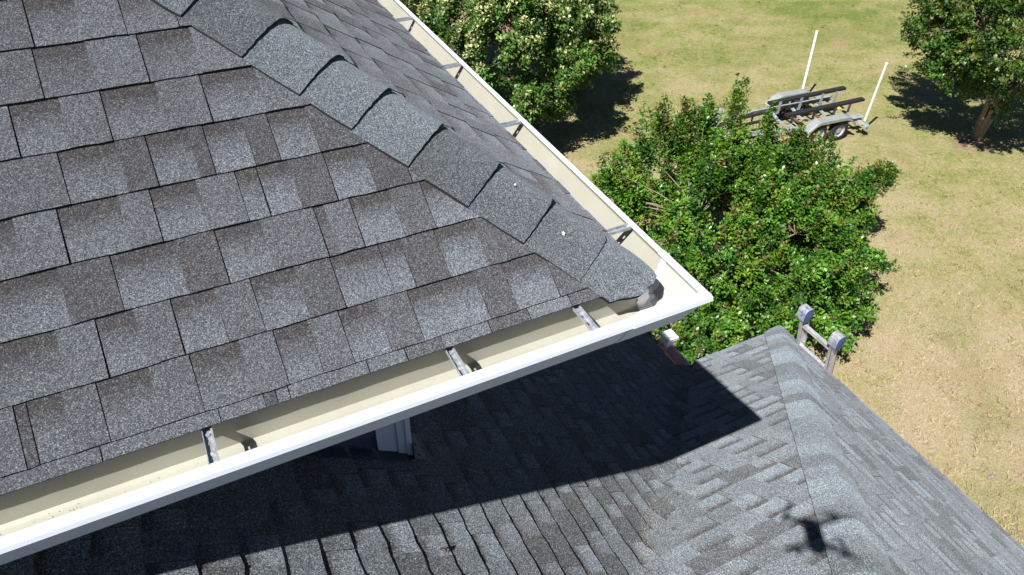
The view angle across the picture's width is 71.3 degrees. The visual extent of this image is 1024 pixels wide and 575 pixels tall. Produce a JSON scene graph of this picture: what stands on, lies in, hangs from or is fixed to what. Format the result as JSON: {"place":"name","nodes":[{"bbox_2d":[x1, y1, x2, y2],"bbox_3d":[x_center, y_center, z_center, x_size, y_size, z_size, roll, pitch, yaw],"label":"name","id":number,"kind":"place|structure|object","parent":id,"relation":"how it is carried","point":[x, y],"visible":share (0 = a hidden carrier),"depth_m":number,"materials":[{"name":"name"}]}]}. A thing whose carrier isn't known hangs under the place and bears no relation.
{"place":"outdoors","nodes":[
{"label":"outdoors","id":0,"kind":"place"},
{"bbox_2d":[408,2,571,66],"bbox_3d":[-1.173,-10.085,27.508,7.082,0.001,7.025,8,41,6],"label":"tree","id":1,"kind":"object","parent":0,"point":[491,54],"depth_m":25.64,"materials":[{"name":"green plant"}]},
{"bbox_2d":[0,0,1023,574],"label":"house","id":2,"kind":"structure","parent":0,"point":[302,286],"depth_m":1.96,"materials":[{"name":"grey"}]},
{"bbox_2d":[629,444,672,572],"bbox_3d":[0.729,1.180,3.666,0.203,0.913,1.824,15,42,14],"label":"valley grit","id":3,"kind":"object","parent":2,"relation":"on","point":[650,507],"visible":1,"depth_m":3.66,"materials":[{"name":"grey gravel"}]},
{"bbox_2d":[532,103,649,134],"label":"fallen leaves","id":4,"kind":"object","parent":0,"point":[581,120],"visible":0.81,"depth_m":21.81,"materials":[{"name":"plant"}]},
{"bbox_2d":[449,0,1023,546],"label":"lawn","id":5,"kind":"structure","parent":0,"point":[661,36],"depth_m":20.87,"materials":[{"name":"beige plant"}]},
{"bbox_2d":[399,0,622,123],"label":"flowering hedge tree","id":6,"kind":"object","parent":5,"relation":"on","point":[568,64],"visible":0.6,"depth_m":18.37,"materials":[{"name":"green plant"}]},
{"bbox_2d":[588,73,901,363],"bbox_3d":[4.502,-0.818,14.079,6.579,4.151,8.190,16,43,15],"label":"flowering shrub tree","id":7,"kind":"object","parent":5,"relation":"on","point":[812,251],"visible":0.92,"depth_m":13.56,"materials":[{"name":"green plant"}]},
{"bbox_2d":[697,30,887,144],"bbox_3d":[7.368,-5.554,20.854,6.551,2.401,2.701,-14,43,-18],"label":"boat trailer","id":8,"kind":"object","parent":5,"relation":"on","point":[797,106],"visible":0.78,"depth_m":21.41,"materials":[{"name":"grey paint"}]},
{"bbox_2d":[796,303,846,373],"bbox_3d":[3.196,2.473,8.367,1.598,6.366,0.459,-17,45,-21],"label":"ladder","id":9,"kind":"object","parent":5,"relation":"on","point":[834,344],"visible":0.27,"depth_m":6.15,"materials":[{"name":"metal"}]},
{"bbox_2d":[894,0,1023,141],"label":"crape tree","id":10,"kind":"object","parent":5,"relation":"on","point":[954,39],"visible":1,"depth_m":19.43,"materials":[{"name":"green plant"}]},
{"bbox_2d":[951,133,995,153],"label":"bare soil","id":11,"kind":"structure","parent":5,"relation":"on","point":[960,142],"depth_m":21.54,"materials":[{"name":"beige soil"}]},
{"bbox_2d":[987,474,996,479],"bbox_3d":[8.376,3.306,12.473,0.184,0.084,0.084,-17,45,-21],"label":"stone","id":12,"kind":"object","parent":5,"relation":"on","point":[990,476],"visible":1,"depth_m":12.44,"materials":[{"name":"white stone"}]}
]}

